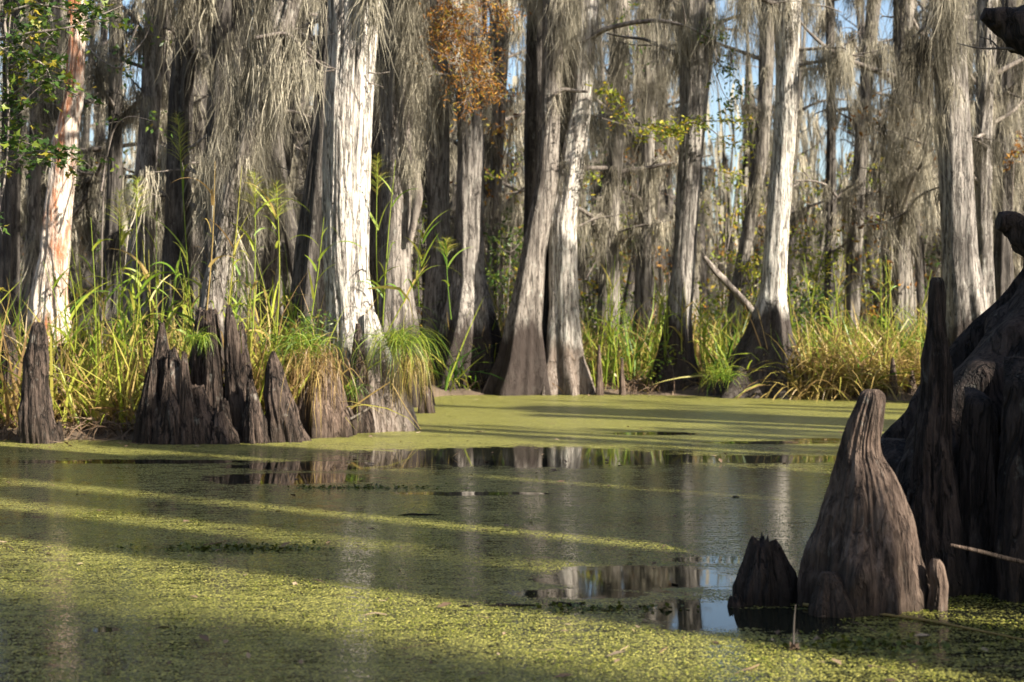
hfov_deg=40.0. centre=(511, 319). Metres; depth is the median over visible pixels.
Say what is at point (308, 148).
cypress tree
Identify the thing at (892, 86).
cypress tree
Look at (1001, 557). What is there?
dead stick
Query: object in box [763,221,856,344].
shrub
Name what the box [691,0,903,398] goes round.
cypress tree
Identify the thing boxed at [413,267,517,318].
shrub
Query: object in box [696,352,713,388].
plant
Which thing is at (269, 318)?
reed
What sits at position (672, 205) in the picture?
cypress tree
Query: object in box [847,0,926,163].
cypress tree
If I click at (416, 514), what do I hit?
floating twig
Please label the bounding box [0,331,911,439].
ground
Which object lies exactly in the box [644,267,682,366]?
reed
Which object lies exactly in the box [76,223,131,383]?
reed
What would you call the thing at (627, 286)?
cypress tree
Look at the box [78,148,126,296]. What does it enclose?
cypress tree
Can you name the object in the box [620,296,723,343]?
shrub
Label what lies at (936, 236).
cypress tree
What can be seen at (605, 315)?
reed
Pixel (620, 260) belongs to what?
shrub
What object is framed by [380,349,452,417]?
grass tuft
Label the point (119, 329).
reed
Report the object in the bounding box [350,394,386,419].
broken reed
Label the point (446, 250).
reed
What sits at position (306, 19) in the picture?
cypress tree
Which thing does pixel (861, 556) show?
cypress knee
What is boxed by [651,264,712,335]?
shrub
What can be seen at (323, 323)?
plant
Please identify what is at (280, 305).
reed
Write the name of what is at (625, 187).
cypress tree
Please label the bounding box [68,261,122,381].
reed
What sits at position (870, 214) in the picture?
cypress tree
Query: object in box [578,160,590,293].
cypress tree
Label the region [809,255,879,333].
shrub
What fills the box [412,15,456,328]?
cypress tree
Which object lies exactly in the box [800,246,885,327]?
shrub
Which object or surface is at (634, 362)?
grass
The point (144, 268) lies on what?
reed
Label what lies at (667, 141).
cypress tree
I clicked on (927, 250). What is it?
cypress tree
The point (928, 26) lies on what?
cypress tree
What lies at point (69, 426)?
leaf litter
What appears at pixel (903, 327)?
reed
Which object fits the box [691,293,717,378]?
reed
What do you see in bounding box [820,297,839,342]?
reed
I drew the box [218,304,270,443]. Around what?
cypress knee
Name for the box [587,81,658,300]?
cypress tree
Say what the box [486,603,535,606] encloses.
floating twig
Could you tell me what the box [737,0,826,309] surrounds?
cypress tree
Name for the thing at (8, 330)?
cypress knee
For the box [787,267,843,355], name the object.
shrub
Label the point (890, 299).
reed
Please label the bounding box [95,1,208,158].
cypress tree
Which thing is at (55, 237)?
cypress tree
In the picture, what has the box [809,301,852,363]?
reed
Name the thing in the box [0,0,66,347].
cypress tree
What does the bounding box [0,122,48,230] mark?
cypress tree
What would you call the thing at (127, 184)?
cypress tree
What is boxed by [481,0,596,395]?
cypress tree
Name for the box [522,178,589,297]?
cypress tree
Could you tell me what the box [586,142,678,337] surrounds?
shrub
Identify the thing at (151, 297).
reed
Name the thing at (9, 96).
maple sapling
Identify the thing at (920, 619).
floating reed
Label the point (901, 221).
cypress tree
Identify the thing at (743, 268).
shrub
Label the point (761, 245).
shrub
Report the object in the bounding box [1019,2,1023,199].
cypress tree
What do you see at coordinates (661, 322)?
reed
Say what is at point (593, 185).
cypress tree
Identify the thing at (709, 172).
cypress tree
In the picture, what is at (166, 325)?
reed
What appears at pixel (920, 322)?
reed
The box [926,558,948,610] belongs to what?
cypress knee
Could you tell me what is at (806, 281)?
reed
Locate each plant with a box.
[247,327,282,361]
[268,311,315,355]
[275,312,318,354]
[283,320,318,357]
[302,318,329,357]
[305,309,337,356]
[637,366,661,385]
[648,336,684,377]
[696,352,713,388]
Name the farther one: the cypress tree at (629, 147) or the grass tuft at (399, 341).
the cypress tree at (629, 147)
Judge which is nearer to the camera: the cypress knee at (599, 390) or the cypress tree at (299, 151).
the cypress knee at (599, 390)
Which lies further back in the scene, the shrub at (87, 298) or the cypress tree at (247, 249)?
the shrub at (87, 298)
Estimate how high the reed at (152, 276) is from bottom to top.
1.784 m
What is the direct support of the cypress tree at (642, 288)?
on the ground at (688, 391)
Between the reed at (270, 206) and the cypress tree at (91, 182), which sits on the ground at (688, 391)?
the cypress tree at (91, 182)
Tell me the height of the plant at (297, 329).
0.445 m
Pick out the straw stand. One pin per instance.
(811, 383)
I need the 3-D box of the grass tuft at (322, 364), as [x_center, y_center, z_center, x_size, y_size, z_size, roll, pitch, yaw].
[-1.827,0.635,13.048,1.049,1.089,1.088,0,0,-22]
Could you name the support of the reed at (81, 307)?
on the grass at (109, 381)
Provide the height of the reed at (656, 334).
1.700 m
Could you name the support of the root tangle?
on the ground at (688, 391)
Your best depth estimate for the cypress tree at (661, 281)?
59.46 m
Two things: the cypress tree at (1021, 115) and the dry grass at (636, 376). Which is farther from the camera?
the cypress tree at (1021, 115)
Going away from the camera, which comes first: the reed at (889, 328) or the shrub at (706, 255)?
the reed at (889, 328)
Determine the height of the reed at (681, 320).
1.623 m
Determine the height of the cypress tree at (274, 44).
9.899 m
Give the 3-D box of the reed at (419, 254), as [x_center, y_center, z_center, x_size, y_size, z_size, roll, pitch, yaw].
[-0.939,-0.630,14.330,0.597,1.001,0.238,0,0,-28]
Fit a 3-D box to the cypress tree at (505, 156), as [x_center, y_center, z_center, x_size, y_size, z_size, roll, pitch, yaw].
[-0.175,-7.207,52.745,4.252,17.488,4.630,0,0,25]
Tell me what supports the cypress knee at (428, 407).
in the water
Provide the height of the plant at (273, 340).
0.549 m
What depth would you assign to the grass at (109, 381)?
13.57 m
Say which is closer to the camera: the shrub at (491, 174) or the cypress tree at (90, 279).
the shrub at (491, 174)
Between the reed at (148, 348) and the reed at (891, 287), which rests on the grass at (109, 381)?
the reed at (148, 348)
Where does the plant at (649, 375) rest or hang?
on the ground at (688, 391)
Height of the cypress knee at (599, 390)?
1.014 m
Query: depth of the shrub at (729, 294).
43.42 m
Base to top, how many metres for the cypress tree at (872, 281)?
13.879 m
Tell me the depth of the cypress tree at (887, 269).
46.68 m
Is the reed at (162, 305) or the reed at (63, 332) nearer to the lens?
the reed at (63, 332)
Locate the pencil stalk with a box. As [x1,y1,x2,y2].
[793,604,795,644]
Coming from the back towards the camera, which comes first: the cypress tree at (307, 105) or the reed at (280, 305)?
the cypress tree at (307, 105)
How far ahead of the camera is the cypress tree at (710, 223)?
65.81 m
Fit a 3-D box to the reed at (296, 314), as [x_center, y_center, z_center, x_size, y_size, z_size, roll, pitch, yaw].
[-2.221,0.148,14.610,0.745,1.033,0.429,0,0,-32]
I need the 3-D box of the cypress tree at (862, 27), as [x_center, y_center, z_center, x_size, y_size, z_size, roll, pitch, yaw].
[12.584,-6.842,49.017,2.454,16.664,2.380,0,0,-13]
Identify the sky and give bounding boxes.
[0,0,976,320]
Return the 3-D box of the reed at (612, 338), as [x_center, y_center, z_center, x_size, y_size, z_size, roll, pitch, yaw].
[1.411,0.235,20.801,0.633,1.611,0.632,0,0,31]
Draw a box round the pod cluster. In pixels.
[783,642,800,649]
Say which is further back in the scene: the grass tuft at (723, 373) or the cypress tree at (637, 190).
the cypress tree at (637, 190)
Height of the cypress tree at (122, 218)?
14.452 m
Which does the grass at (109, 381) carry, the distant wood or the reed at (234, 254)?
the reed at (234, 254)
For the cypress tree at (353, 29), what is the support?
on the ground at (688, 391)
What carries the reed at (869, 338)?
on the ground at (688, 391)
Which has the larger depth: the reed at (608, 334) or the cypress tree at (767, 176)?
the cypress tree at (767, 176)
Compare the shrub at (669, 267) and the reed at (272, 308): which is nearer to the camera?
the reed at (272, 308)
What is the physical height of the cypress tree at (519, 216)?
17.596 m
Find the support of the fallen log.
on the grass at (634, 362)
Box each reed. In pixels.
[43,262,102,377]
[47,258,82,366]
[49,255,112,372]
[55,261,99,378]
[57,246,104,373]
[66,254,143,372]
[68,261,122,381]
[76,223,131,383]
[97,271,169,383]
[97,288,167,383]
[102,254,166,382]
[102,274,146,368]
[107,189,144,356]
[111,239,174,338]
[113,245,152,370]
[113,283,141,380]
[114,175,190,357]
[129,251,182,345]
[129,261,150,364]
[131,247,172,351]
[132,216,159,330]
[136,283,196,353]
[143,111,202,330]
[144,261,182,342]
[159,278,213,332]
[162,277,194,352]
[168,287,199,333]
[169,267,200,344]
[173,172,235,309]
[177,260,198,328]
[185,296,245,349]
[209,168,252,303]
[210,235,264,313]
[224,274,270,347]
[224,287,245,319]
[226,252,262,327]
[227,254,262,349]
[232,166,310,331]
[237,257,277,348]
[238,290,268,370]
[242,281,278,358]
[243,179,294,351]
[251,258,326,383]
[251,279,286,379]
[261,293,324,347]
[262,278,289,339]
[262,292,305,350]
[265,282,299,354]
[267,286,302,358]
[284,244,312,370]
[292,218,363,318]
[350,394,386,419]
[351,382,389,408]
[353,160,421,325]
[370,153,418,318]
[383,256,455,338]
[393,386,420,428]
[406,209,449,306]
[431,235,469,319]
[579,299,602,385]
[587,261,614,389]
[590,269,626,348]
[594,282,624,387]
[594,293,641,388]
[595,311,628,380]
[605,267,627,388]
[642,266,677,389]
[642,275,667,389]
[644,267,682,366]
[657,282,699,357]
[659,292,682,359]
[664,285,672,353]
[667,289,697,350]
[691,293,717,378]
[700,293,719,379]
[787,275,804,337]
[800,257,831,352]
[800,281,826,354]
[803,603,1023,639]
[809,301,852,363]
[811,256,863,359]
[814,265,855,343]
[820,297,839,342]
[845,311,884,349]
[852,258,893,346]
[857,271,899,354]
[869,256,900,349]
[871,260,906,357]
[872,316,897,346]
[890,312,924,355]
[898,270,931,346]
[907,300,924,349]
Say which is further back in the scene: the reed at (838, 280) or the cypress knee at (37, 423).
the reed at (838, 280)
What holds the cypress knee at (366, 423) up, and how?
on the ground at (688, 391)
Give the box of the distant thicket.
[97,60,936,331]
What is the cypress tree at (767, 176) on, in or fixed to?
on the ground at (688, 391)
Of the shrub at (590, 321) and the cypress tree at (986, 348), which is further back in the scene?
the shrub at (590, 321)
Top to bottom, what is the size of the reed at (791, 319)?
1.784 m
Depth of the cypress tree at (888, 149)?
58.03 m
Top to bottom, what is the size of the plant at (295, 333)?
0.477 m
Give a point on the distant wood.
(720, 193)
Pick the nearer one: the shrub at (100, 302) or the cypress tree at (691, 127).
the cypress tree at (691, 127)
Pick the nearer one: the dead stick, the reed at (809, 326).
the dead stick
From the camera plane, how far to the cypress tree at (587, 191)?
46.68 m
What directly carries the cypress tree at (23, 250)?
on the ground at (688, 391)
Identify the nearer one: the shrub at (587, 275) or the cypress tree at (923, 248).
the shrub at (587, 275)
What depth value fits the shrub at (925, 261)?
33.08 m
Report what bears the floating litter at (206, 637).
on the water
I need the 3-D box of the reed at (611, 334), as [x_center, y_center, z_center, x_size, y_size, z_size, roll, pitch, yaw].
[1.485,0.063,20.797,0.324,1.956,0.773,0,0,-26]
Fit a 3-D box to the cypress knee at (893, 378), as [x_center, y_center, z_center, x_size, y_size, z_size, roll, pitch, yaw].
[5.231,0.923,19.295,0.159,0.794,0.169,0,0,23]
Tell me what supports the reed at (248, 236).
on the grass at (109, 381)
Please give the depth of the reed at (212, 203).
12.90 m
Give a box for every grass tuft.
[177,317,219,354]
[255,330,371,436]
[258,291,374,381]
[341,372,372,400]
[347,301,464,395]
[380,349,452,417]
[690,349,746,392]
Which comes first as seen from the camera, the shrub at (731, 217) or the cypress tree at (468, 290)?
the cypress tree at (468, 290)
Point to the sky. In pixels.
(714, 104)
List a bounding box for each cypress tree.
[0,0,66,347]
[0,0,101,308]
[0,0,101,343]
[0,0,170,342]
[0,3,27,87]
[0,11,94,161]
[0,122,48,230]
[1,0,136,316]
[21,1,122,367]
[22,0,91,359]
[31,0,207,361]
[77,0,132,340]
[77,9,172,367]
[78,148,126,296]
[80,0,107,190]
[80,63,135,339]
[85,0,246,367]
[93,104,95,133]
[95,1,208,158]
[97,60,136,313]
[103,0,209,310]
[103,0,261,316]
[114,0,209,353]
[125,1,160,301]
[130,123,160,299]
[156,46,193,249]
[157,14,208,275]
[182,0,342,380]
[191,0,315,354]
[202,6,313,279]
[209,1,317,348]
[252,2,317,335]
[253,0,314,312]
[254,0,319,345]
[255,141,308,293]
[256,226,289,275]
[281,0,318,295]
[281,80,312,298]
[283,0,327,377]
[290,31,317,281]
[293,0,454,315]
[308,0,418,432]
[371,0,531,407]
[372,0,542,390]
[376,0,506,366]
[411,0,525,286]
[411,3,486,334]
[411,117,450,281]
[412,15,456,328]
[449,17,514,283]
[450,0,525,297]
[452,0,524,327]
[456,2,524,275]
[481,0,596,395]
[490,0,711,363]
[491,0,541,240]
[503,22,608,190]
[503,58,523,288]
[518,0,673,346]
[520,0,732,395]
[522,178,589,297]
[577,14,672,287]
[577,143,599,274]
[577,186,594,240]
[578,1,631,335]
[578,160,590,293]
[583,268,586,329]
[586,0,721,351]
[586,0,771,391]
[587,6,660,311]
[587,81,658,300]
[591,1,741,347]
[593,17,676,340]
[597,2,677,286]
[606,23,661,357]
[625,5,678,329]
[626,15,673,335]
[627,2,732,305]
[627,59,676,329]
[628,151,677,323]
[634,14,758,339]
[673,95,734,318]
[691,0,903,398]
[713,0,841,347]
[728,38,822,300]
[728,101,809,308]
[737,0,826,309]
[744,2,854,339]
[790,0,933,344]
[801,0,880,340]
[801,0,1023,348]
[825,1,930,334]
[830,92,936,339]
[835,1,882,331]
[836,0,931,325]
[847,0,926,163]
[857,0,886,310]
[857,0,895,257]
[865,23,926,289]
[868,1,929,291]
[868,79,884,318]
[868,96,975,288]
[874,23,972,307]
[875,11,926,334]
[877,0,1023,258]
[880,4,1023,601]
[883,0,988,346]
[886,105,940,290]
[892,0,1023,306]
[914,0,1023,276]
[926,2,1023,278]
[932,0,1023,277]
[932,0,1023,300]
[1013,63,1023,211]
[1013,106,1023,277]
[1014,55,1023,212]
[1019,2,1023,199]
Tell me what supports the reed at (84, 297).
on the grass at (109, 381)
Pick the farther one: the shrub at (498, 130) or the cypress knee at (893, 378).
the shrub at (498, 130)
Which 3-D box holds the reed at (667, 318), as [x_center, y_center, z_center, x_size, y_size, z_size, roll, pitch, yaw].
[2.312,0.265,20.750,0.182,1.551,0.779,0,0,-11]
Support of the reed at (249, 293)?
on the grass at (109, 381)
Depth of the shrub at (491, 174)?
24.50 m
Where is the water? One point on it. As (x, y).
(516, 441)
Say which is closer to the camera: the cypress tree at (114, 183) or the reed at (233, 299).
the reed at (233, 299)
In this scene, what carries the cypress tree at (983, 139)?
on the ground at (688, 391)
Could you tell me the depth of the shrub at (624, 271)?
34.31 m
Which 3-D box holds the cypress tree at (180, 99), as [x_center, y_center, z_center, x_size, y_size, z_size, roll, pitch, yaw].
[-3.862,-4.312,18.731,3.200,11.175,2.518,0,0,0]
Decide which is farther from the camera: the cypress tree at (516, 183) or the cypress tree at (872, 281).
the cypress tree at (516, 183)
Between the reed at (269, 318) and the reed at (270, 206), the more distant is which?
the reed at (269, 318)
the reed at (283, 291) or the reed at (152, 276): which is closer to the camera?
the reed at (152, 276)
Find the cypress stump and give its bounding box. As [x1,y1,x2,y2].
[132,307,242,444]
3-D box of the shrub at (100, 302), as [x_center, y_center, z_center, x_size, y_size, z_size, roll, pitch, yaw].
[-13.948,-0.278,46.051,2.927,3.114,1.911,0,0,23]
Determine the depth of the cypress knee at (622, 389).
20.48 m
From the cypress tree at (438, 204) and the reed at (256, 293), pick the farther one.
the cypress tree at (438, 204)
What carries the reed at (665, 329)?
on the ground at (688, 391)
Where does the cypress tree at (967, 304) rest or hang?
on the ground at (688, 391)
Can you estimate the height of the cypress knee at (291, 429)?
1.094 m
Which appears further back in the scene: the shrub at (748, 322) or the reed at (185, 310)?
the shrub at (748, 322)
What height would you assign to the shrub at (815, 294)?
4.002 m
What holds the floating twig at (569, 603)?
on the water
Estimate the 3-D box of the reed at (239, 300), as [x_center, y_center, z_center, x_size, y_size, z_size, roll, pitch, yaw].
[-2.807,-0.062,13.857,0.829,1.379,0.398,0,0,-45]
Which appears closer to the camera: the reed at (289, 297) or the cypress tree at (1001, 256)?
the reed at (289, 297)
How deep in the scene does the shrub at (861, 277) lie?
48.49 m
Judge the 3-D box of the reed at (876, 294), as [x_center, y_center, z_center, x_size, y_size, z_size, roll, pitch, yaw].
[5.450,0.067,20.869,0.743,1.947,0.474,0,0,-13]
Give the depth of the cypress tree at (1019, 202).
35.21 m
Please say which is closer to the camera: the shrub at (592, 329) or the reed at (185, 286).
the reed at (185, 286)
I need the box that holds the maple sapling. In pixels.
[0,0,144,292]
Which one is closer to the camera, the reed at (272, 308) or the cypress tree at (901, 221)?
the reed at (272, 308)
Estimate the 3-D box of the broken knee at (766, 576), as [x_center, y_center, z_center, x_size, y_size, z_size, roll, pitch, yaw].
[0.975,1.097,5.490,0.333,0.531,0.282,0,0,0]
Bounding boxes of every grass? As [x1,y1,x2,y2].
[0,271,416,429]
[0,383,291,437]
[420,276,997,395]
[474,346,921,397]
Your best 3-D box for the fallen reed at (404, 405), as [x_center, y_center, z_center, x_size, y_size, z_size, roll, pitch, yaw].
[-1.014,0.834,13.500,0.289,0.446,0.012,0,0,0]
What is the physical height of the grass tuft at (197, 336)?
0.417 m
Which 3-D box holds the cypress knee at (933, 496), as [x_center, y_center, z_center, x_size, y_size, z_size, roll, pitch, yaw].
[1.731,0.561,5.746,0.338,1.468,0.338,0,0,0]
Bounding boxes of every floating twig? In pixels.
[401,513,440,515]
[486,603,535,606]
[548,601,584,605]
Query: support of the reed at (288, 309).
on the grass at (109, 381)
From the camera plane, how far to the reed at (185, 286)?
14.03 m
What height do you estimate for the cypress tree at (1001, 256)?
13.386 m
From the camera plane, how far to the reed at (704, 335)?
20.80 m
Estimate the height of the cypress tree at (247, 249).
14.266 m
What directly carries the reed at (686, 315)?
on the ground at (688, 391)
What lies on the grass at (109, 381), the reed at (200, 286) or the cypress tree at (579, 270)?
the reed at (200, 286)
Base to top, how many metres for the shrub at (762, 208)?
4.568 m
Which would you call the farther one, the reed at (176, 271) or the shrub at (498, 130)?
the shrub at (498, 130)
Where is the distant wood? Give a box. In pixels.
[0,17,936,335]
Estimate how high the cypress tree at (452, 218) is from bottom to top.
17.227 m
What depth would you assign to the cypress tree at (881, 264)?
54.55 m
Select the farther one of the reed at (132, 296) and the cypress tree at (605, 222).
the cypress tree at (605, 222)
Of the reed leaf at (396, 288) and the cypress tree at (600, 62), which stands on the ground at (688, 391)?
the cypress tree at (600, 62)
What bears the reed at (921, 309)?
on the ground at (688, 391)
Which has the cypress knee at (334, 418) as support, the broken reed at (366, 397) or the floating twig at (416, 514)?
the broken reed at (366, 397)
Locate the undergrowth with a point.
(660, 335)
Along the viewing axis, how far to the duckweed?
5.21 m
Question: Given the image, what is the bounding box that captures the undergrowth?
[87,312,879,373]
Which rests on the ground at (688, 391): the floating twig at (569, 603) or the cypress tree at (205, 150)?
the cypress tree at (205, 150)
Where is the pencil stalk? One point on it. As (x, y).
(794, 626)
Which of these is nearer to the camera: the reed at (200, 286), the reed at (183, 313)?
the reed at (200, 286)
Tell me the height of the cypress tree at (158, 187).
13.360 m
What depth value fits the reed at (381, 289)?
13.98 m
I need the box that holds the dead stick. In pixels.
[950,543,1023,564]
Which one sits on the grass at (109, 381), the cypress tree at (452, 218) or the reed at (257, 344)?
the reed at (257, 344)
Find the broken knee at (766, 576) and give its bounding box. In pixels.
[727,532,797,607]
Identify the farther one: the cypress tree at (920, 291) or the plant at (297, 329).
the cypress tree at (920, 291)
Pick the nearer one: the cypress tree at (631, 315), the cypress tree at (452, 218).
the cypress tree at (452, 218)
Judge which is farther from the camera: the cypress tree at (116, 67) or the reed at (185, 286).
the cypress tree at (116, 67)
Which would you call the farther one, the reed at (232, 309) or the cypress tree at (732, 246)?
the cypress tree at (732, 246)
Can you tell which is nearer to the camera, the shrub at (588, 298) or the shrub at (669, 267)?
the shrub at (588, 298)
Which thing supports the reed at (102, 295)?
on the grass at (109, 381)
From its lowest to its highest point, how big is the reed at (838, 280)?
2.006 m
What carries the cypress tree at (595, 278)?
on the ground at (688, 391)
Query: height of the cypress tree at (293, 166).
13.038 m
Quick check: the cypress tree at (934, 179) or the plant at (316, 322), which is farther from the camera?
the cypress tree at (934, 179)
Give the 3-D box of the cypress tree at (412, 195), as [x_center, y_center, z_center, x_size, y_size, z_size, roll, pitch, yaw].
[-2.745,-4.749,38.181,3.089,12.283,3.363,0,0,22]
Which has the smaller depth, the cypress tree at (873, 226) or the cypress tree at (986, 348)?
the cypress tree at (986, 348)
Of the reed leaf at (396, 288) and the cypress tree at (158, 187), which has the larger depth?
the cypress tree at (158, 187)
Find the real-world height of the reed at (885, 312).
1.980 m
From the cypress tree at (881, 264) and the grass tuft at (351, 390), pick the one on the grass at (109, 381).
the grass tuft at (351, 390)
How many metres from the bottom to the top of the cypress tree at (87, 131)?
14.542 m
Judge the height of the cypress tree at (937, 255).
16.437 m
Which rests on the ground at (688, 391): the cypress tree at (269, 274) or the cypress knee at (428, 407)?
the cypress tree at (269, 274)
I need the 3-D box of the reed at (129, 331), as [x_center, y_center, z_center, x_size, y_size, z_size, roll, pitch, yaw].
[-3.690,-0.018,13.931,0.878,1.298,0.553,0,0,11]
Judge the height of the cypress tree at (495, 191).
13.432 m
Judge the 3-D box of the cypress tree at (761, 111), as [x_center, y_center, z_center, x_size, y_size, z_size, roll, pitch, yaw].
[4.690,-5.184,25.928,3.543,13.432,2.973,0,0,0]
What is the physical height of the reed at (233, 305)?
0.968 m
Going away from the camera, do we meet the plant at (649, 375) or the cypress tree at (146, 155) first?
the cypress tree at (146, 155)
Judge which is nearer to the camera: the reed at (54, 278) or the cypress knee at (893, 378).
the reed at (54, 278)
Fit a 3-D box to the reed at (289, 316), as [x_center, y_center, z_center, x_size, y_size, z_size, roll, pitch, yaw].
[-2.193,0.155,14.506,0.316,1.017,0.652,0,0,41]
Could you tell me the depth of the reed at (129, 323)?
14.46 m
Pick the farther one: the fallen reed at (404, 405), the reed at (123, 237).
the reed at (123, 237)
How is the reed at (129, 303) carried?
on the grass at (109, 381)
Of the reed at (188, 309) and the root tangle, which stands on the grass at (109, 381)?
the reed at (188, 309)
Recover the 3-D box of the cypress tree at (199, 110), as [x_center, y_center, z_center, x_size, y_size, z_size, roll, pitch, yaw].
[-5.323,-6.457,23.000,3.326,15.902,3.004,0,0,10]
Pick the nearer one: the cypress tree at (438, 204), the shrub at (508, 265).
the cypress tree at (438, 204)
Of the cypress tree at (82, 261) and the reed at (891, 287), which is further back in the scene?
the cypress tree at (82, 261)
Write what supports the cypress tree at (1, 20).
on the ground at (688, 391)
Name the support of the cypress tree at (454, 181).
on the ground at (688, 391)
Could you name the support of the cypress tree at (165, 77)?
on the ground at (688, 391)
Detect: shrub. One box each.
[76,285,99,312]
[78,271,100,324]
[82,147,160,292]
[411,201,451,307]
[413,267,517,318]
[450,107,520,296]
[483,206,523,313]
[484,163,517,313]
[503,140,523,264]
[503,210,522,314]
[577,170,603,279]
[577,201,636,330]
[579,276,597,340]
[579,291,633,354]
[582,146,657,327]
[582,301,597,343]
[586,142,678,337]
[591,218,660,323]
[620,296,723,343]
[650,281,747,346]
[651,220,706,292]
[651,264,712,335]
[660,237,731,310]
[697,163,768,341]
[699,276,757,328]
[706,301,803,342]
[710,152,810,319]
[722,170,825,343]
[724,250,762,326]
[747,230,763,307]
[749,207,809,300]
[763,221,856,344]
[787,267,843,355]
[794,240,823,341]
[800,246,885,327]
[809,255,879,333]
[811,152,885,328]
[836,252,883,330]
[861,264,888,339]
[882,211,939,332]
[912,228,941,313]
[998,128,1023,285]
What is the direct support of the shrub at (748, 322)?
on the ground at (688, 391)
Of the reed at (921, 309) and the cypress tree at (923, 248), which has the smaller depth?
the reed at (921, 309)
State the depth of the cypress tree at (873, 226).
23.97 m
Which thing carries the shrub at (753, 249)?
on the ground at (688, 391)
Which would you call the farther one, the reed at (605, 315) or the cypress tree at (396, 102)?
the reed at (605, 315)
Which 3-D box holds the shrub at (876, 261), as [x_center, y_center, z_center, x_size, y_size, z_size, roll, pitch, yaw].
[7.194,-1.373,28.660,1.443,4.275,2.341,0,0,-11]
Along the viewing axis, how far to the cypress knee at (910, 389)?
19.26 m
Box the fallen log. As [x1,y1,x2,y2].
[703,256,753,314]
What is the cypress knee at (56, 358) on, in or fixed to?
on the ground at (688, 391)
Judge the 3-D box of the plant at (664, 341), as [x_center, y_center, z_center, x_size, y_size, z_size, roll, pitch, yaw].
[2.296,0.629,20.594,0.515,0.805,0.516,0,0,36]
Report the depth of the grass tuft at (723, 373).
19.56 m
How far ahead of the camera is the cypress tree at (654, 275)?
58.36 m
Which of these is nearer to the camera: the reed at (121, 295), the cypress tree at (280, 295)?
the reed at (121, 295)
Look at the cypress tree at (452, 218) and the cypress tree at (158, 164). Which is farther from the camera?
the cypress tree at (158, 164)
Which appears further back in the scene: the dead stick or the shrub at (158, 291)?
the shrub at (158, 291)
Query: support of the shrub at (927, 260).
on the ground at (688, 391)
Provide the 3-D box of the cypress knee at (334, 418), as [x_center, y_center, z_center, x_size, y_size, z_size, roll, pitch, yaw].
[-1.796,0.837,13.377,0.666,0.986,0.682,0,0,-25]
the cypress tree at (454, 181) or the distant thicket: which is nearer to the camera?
the cypress tree at (454, 181)
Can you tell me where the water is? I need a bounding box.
[0,395,1023,681]
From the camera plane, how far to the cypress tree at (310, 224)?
15.44 m
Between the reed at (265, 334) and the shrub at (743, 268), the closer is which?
the reed at (265, 334)
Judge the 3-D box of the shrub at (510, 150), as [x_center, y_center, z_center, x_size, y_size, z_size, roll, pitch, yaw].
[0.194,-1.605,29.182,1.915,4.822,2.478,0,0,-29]
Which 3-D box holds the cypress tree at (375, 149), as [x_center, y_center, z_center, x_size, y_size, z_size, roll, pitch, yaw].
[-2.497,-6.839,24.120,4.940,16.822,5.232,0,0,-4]
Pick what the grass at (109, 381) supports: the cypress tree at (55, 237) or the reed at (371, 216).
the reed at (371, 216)
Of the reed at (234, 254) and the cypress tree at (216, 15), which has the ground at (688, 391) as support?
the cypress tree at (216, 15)
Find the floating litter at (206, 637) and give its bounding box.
[0,393,1021,681]
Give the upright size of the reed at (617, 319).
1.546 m
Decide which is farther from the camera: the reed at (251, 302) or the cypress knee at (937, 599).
the reed at (251, 302)
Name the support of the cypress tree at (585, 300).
on the ground at (688, 391)
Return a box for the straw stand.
[737,299,925,402]
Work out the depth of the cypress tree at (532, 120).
22.89 m
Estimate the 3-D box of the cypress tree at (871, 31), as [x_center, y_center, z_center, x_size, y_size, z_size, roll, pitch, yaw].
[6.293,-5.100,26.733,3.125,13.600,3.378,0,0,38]
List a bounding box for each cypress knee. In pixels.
[0,324,19,418]
[18,322,63,443]
[53,343,71,416]
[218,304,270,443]
[263,351,311,442]
[297,358,357,438]
[349,323,374,432]
[418,386,435,412]
[595,345,603,394]
[619,358,625,394]
[797,389,929,619]
[888,358,897,394]
[906,277,973,595]
[907,371,916,394]
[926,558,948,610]
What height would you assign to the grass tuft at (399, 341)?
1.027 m
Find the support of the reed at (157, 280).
on the grass at (109, 381)
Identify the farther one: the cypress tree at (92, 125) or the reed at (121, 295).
the cypress tree at (92, 125)
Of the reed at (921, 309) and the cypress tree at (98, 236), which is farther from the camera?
the cypress tree at (98, 236)
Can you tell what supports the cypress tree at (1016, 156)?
on the ground at (688, 391)
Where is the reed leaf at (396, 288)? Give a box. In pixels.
[368,286,413,321]
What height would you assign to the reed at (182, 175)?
2.174 m
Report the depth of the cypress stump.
12.52 m
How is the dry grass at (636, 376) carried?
on the ground at (688, 391)
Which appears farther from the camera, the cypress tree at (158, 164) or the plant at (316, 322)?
the cypress tree at (158, 164)
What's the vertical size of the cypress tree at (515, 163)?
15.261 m
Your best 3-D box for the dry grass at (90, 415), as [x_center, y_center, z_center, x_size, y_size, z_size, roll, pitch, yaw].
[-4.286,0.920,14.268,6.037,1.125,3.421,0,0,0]
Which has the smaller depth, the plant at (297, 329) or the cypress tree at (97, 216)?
the plant at (297, 329)
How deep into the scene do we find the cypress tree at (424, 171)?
30.56 m
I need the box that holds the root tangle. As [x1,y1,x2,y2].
[0,362,917,441]
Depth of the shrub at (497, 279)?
24.07 m
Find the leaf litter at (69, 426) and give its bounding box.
[0,369,876,433]
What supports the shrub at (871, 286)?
on the ground at (688, 391)
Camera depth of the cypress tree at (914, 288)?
43.37 m
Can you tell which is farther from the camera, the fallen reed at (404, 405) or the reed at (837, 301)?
the reed at (837, 301)
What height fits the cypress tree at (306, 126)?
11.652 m

